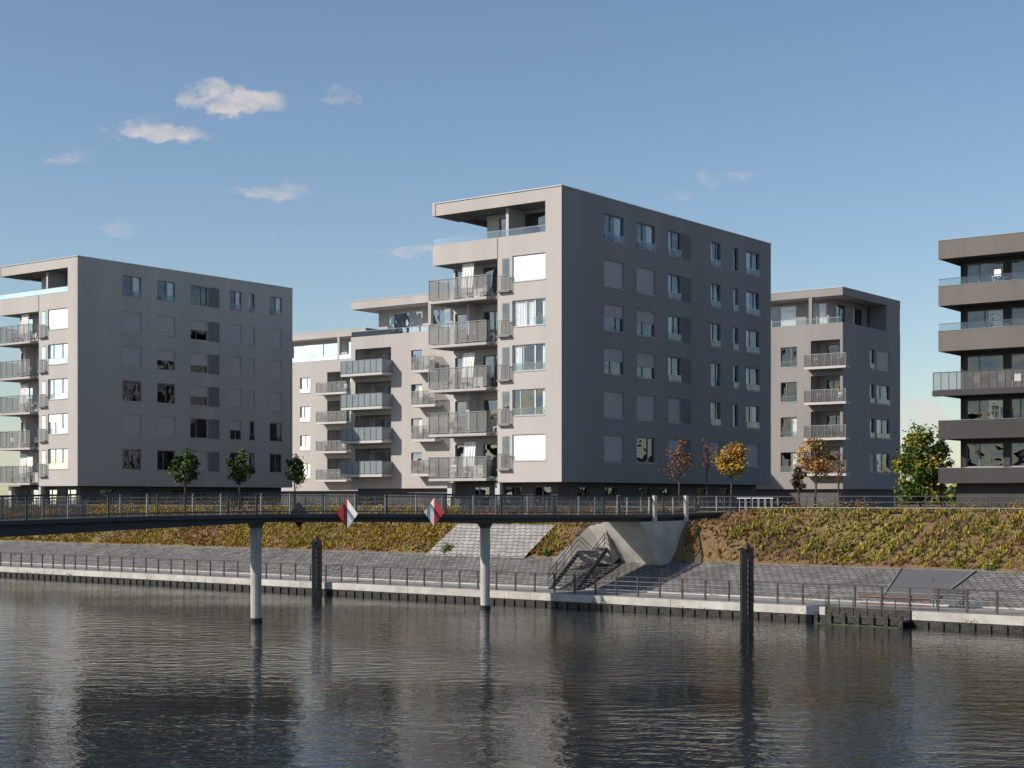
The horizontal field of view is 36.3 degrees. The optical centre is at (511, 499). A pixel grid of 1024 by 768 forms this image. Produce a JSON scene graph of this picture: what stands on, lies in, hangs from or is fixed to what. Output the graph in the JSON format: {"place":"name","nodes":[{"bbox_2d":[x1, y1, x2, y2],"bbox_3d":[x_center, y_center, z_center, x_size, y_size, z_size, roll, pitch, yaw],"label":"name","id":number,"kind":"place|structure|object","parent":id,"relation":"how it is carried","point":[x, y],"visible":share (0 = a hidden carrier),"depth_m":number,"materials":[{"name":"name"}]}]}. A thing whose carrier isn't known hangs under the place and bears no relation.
{"place":"outdoors","nodes":[
{"label":"outdoors","id":0,"kind":"place"},
{"bbox_2d":[9,486,280,509],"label":"ground floor","id":1,"kind":"structure","parent":0,"point":[26,490],"depth_m":154.72,"materials":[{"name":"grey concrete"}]},
{"bbox_2d":[0,255,292,487],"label":"walls","id":2,"kind":"structure","parent":1,"relation":"on","point":[96,338],"depth_m":154.41,"materials":[{"name":"paint"}]},
{"bbox_2d":[0,286,67,484],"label":"balconies","id":3,"kind":"structure","parent":2,"relation":"attached to","point":[23,403],"depth_m":151.64,"materials":[{"name":"silver metal"}]},
{"bbox_2d":[22,275,281,474],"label":"windows","id":4,"kind":"structure","parent":2,"relation":"attached to","point":[58,388],"depth_m":156.16,"materials":[{"name":"grey glass"}]},
{"bbox_2d":[281,491,357,505],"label":"ground floor","id":5,"kind":"structure","parent":0,"point":[332,497],"depth_m":200.23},
{"bbox_2d":[281,328,378,490],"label":"walls","id":6,"kind":"structure","parent":5,"relation":"on","point":[319,371],"depth_m":200.14,"materials":[{"name":"paint"}]},
{"bbox_2d":[292,354,350,481],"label":"balconies","id":7,"kind":"structure","parent":6,"relation":"attached to","point":[323,418],"depth_m":196.71,"materials":[{"name":"silver metal"}]},
{"bbox_2d":[293,342,350,478],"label":"windows","id":8,"kind":"structure","parent":6,"relation":"attached to","point":[326,349],"depth_m":201.59,"materials":[{"name":"white glass"}]},
{"bbox_2d":[358,488,446,506],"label":"ground floor","id":9,"kind":"structure","parent":0,"point":[424,490],"depth_m":154.61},
{"bbox_2d":[350,293,453,488],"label":"walls","id":10,"kind":"structure","parent":9,"relation":"on","point":[403,412],"depth_m":154.34,"materials":[{"name":"paint"}]},
{"bbox_2d":[340,323,450,476],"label":"balconies","id":11,"kind":"structure","parent":10,"relation":"attached to","point":[375,401],"depth_m":154.15,"materials":[{"name":"glass"}]},
{"bbox_2d":[375,308,450,461],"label":"windows","id":12,"kind":"structure","parent":10,"relation":"attached to","point":[395,320],"depth_m":157.55,"materials":[{"name":"grey glass"}]},
{"bbox_2d":[0,500,1012,513],"bbox_3d":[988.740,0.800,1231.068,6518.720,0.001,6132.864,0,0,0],"label":"ground","id":13,"kind":"structure","parent":0,"point":[915,506],"depth_m":157.97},
{"bbox_2d":[166,447,200,491],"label":"street tree","id":14,"kind":"object","parent":13,"relation":"on","point":[187,467],"visible":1,"depth_m":131.72,"materials":[{"name":"green plant"}]},
{"bbox_2d":[225,449,254,509],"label":"street tree","id":15,"kind":"object","parent":13,"relation":"on","point":[239,468],"visible":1,"depth_m":128.75,"materials":[{"name":"green plant"}]},
{"bbox_2d":[283,454,306,504],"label":"street tree","id":16,"kind":"object","parent":13,"relation":"on","point":[295,473],"visible":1,"depth_m":125.59,"materials":[{"name":"green plant"}]},
{"bbox_2d":[0,496,1023,513],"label":"bank railing","id":17,"kind":"object","parent":13,"relation":"on","point":[750,507],"visible":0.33,"depth_m":100.31,"materials":[{"name":"metal"}]},
{"bbox_2d":[4,495,1022,512],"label":"shrub border","id":18,"kind":"object","parent":13,"relation":"on","point":[755,509],"visible":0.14,"depth_m":99.83,"materials":[{"name":"green plant"}]},
{"bbox_2d":[664,440,694,494],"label":"young tree","id":19,"kind":"object","parent":13,"relation":"on","point":[679,462],"visible":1,"depth_m":110.95,"materials":[{"name":"brown plant"}]},
{"bbox_2d":[697,438,719,509],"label":"young tree","id":20,"kind":"object","parent":13,"relation":"on","point":[706,459],"visible":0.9,"depth_m":111.97,"materials":[{"name":"brown plant"}]},
{"bbox_2d":[711,440,748,510],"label":"autumn tree","id":21,"kind":"object","parent":13,"relation":"on","point":[727,462],"visible":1,"depth_m":105.39,"materials":[{"name":"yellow plant"}]},
{"bbox_2d":[739,498,777,510],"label":"bicycle rack","id":22,"kind":"object","parent":13,"relation":"on","point":[752,502],"visible":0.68,"depth_m":104.26,"materials":[{"name":"silver metal"}]},
{"bbox_2d":[789,465,807,506],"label":"tree","id":23,"kind":"object","parent":13,"relation":"on","point":[798,476],"visible":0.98,"depth_m":111.85,"materials":[{"name":"brown plant"}]},
{"bbox_2d":[793,435,843,509],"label":"autumn tree","id":24,"kind":"object","parent":13,"relation":"on","point":[815,463],"visible":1,"depth_m":107.83,"materials":[{"name":"orange plant"}]},
{"bbox_2d":[833,453,847,506],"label":"bare tree","id":25,"kind":"object","parent":13,"relation":"on","point":[839,455],"visible":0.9,"depth_m":115.95,"materials":[{"name":"brown plant"}]},
{"bbox_2d":[889,419,949,507],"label":"green tree","id":26,"kind":"object","parent":13,"relation":"on","point":[919,467],"visible":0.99,"depth_m":121.30,"materials":[{"name":"green plant"}]},
{"bbox_2d":[894,483,956,504],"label":"distant trees","id":27,"kind":"object","parent":13,"relation":"on","point":[952,491],"visible":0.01,"depth_m":242.62,"materials":[{"name":"green plant"}]},
{"bbox_2d":[933,431,954,505],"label":"green tree","id":28,"kind":"object","parent":13,"relation":"on","point":[944,448],"visible":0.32,"depth_m":125.95,"materials":[{"name":"green plant"}]},
{"bbox_2d":[932,232,1023,509],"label":"walls","id":29,"kind":"structure","parent":13,"relation":"on","point":[1006,295],"depth_m":113.86,"materials":[{"name":"concrete"}]},
{"bbox_2d":[933,265,1023,418],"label":"railings","id":30,"kind":"object","parent":29,"relation":"on","point":[983,379],"visible":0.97,"depth_m":113.02,"materials":[{"name":"glass"}]},
{"bbox_2d":[965,259,1023,467],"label":"windows","id":31,"kind":"structure","parent":29,"relation":"attached to","point":[998,315],"depth_m":114.59,"materials":[{"name":"black glass"}]},
{"bbox_2d":[0,513,1023,767],"bbox_3d":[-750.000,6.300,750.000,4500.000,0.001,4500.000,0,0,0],"label":"water","id":32,"kind":"structure","parent":0,"point":[110,675],"depth_m":52.63,"materials":[{"name":"black liquid"}]},
{"bbox_2d":[312,537,321,594],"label":"mooring pile","id":33,"kind":"object","parent":32,"relation":"in","point":[317,566],"visible":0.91,"depth_m":103.28,"materials":[{"name":"metal"}]},
{"bbox_2d":[0,492,737,621],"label":"footbridge","id":34,"kind":"object","parent":32,"relation":"in","point":[68,508],"visible":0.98,"depth_m":81.45,"materials":[{"name":"metal"}]},
{"bbox_2d":[291,502,307,526],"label":"navigation sign back","id":35,"kind":"object","parent":34,"relation":"attached to","point":[299,524],"visible":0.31,"depth_m":83.05,"materials":[{"name":"metal"}]},
{"bbox_2d":[337,499,357,528],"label":"diamond sign","id":36,"kind":"object","parent":34,"relation":"attached to","point":[347,513],"visible":1,"depth_m":81.74,"materials":[{"name":"red metal"}]},
{"bbox_2d":[424,498,443,525],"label":"diamond sign","id":37,"kind":"object","parent":34,"relation":"attached to","point":[433,511],"visible":1,"depth_m":85.38,"materials":[{"name":"red metal"}]},
{"bbox_2d":[740,543,753,623],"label":"mooring pile","id":38,"kind":"object","parent":32,"relation":"in","point":[747,584],"visible":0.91,"depth_m":79.28,"materials":[{"name":"metal"}]},
{"bbox_2d":[814,597,910,628],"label":"landing stage","id":39,"kind":"object","parent":32,"relation":"in","point":[883,618],"visible":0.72,"depth_m":78.10,"materials":[{"name":"concrete"}]},
{"bbox_2d":[0,542,1023,607],"bbox_3d":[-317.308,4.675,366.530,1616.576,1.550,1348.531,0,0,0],"label":"paved slope","id":40,"kind":"structure","parent":0,"point":[842,577],"depth_m":100.74,"materials":[{"name":"stone"}]},
{"bbox_2d":[426,524,554,557],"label":"light paved slope","id":41,"kind":"structure","parent":40,"relation":"on","point":[512,541],"depth_m":108.79,"materials":[{"name":"stone"}]},
{"bbox_2d":[437,541,456,552],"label":"bush","id":42,"kind":"object","parent":41,"relation":"on","point":[447,548],"visible":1,"depth_m":109.94,"materials":[{"name":"green plant"}]},
{"bbox_2d":[0,508,1023,571],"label":"grass bank","id":43,"kind":"structure","parent":40,"relation":"on","point":[697,555],"depth_m":95.69,"materials":[{"name":"green plant"}]},
{"bbox_2d":[0,505,1023,569],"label":"bank vegetation","id":44,"kind":"object","parent":43,"relation":"on","point":[755,523],"visible":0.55,"depth_m":96.51,"materials":[{"name":"yellow plant"}]},
{"bbox_2d":[542,547,552,555],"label":"bush","id":45,"kind":"object","parent":43,"relation":"on","point":[546,552],"visible":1,"depth_m":104.23,"materials":[{"name":"green plant"}]},
{"bbox_2d":[979,560,997,569],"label":"bush","id":46,"kind":"object","parent":43,"relation":"on","point":[990,566],"visible":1,"depth_m":84.54,"materials":[{"name":"green plant"}]},
{"bbox_2d":[0,541,1023,572],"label":"slope kerb","id":47,"kind":"structure","parent":40,"relation":"on","point":[551,557],"depth_m":100.21,"materials":[{"name":"concrete"}]},
{"bbox_2d":[552,520,693,565],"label":"bridge abutment","id":48,"kind":"object","parent":40,"relation":"on","point":[651,542],"visible":0.5,"depth_m":98.08,"materials":[{"name":"concrete"}]},
{"bbox_2d":[883,568,975,601],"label":"slope ramp","id":49,"kind":"structure","parent":40,"relation":"on","point":[944,579],"depth_m":84.46,"materials":[{"name":"concrete"}]},
{"bbox_2d":[0,566,1023,632],"bbox_3d":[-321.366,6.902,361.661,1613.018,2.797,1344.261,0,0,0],"label":"quay wall","id":50,"kind":"structure","parent":0,"point":[988,623],"depth_m":92.52,"materials":[{"name":"grey concrete"}]},
{"bbox_2d":[1,563,1023,615],"bbox_3d":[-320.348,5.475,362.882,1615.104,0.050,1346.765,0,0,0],"label":"promenade","id":51,"kind":"structure","parent":50,"relation":"on","point":[986,611],"depth_m":92.63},
{"bbox_2d":[0,552,1023,613],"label":"quay railing","id":52,"kind":"object","parent":51,"relation":"on","point":[777,587],"visible":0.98,"depth_m":92.22,"materials":[{"name":"grey metal"}]},
{"bbox_2d":[1,562,1023,609],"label":"promenade kerb","id":53,"kind":"structure","parent":51,"relation":"on","point":[562,587],"depth_m":93.60,"materials":[{"name":"concrete"}]},
{"bbox_2d":[548,507,624,589],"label":"steel staircase","id":54,"kind":"structure","parent":51,"relation":"on","point":[590,570],"depth_m":96.88,"materials":[{"name":"grey metal"}]},
{"bbox_2d":[930,589,965,608],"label":"park bench","id":55,"kind":"object","parent":51,"relation":"on","point":[953,592],"visible":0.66,"depth_m":78.78,"materials":[{"name":"grey metal"}]},
{"bbox_2d":[12,538,1021,621],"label":"quay weeds","id":56,"kind":"object","parent":50,"relation":"on","point":[492,568],"visible":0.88,"depth_m":104.92,"materials":[{"name":"green plant"}]},
{"bbox_2d":[859,594,929,606],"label":"red barrier","id":57,"kind":"object","parent":50,"relation":"on","point":[890,596],"visible":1,"depth_m":78.27,"materials":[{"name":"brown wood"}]},
{"bbox_2d":[0,0,1023,499],"label":"sky","id":58,"kind":"structure","parent":0,"point":[308,147],"materials":[{"name":"blue"}]},
{"bbox_2d":[447,482,755,509],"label":"ground floor","id":59,"kind":"structure","parent":0,"point":[574,488],"depth_m":121.85,"materials":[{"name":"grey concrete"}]},
{"bbox_2d":[432,184,771,484],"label":"walls","id":60,"kind":"structure","parent":59,"relation":"on","point":[573,425],"depth_m":121.22,"materials":[{"name":"paint"}]},
{"bbox_2d":[428,225,544,481],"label":"balconies","id":61,"kind":"structure","parent":60,"relation":"attached to","point":[467,376],"depth_m":118.97,"materials":[{"name":"silver metal"}]},
{"bbox_2d":[456,211,759,477],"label":"windows","id":62,"kind":"structure","parent":60,"relation":"attached to","point":[529,447],"depth_m":120.66,"materials":[{"name":"grey glass"}]},
{"bbox_2d":[756,489,893,513],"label":"ground floor","id":63,"kind":"structure","parent":0,"point":[885,501],"depth_m":165.75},
{"bbox_2d":[756,286,900,489],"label":"walls","id":64,"kind":"structure","parent":63,"relation":"on","point":[878,329],"depth_m":165.57,"materials":[{"name":"beige paint"}]},
{"bbox_2d":[777,317,849,475],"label":"balconies","id":65,"kind":"structure","parent":64,"relation":"attached to","point":[840,360],"depth_m":161.22,"materials":[{"name":"grey metal"}]},
{"bbox_2d":[771,303,889,473],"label":"windows","id":66,"kind":"structure","parent":64,"relation":"attached to","point":[788,313],"depth_m":167.39,"materials":[{"name":"grey glass"}]}
]}

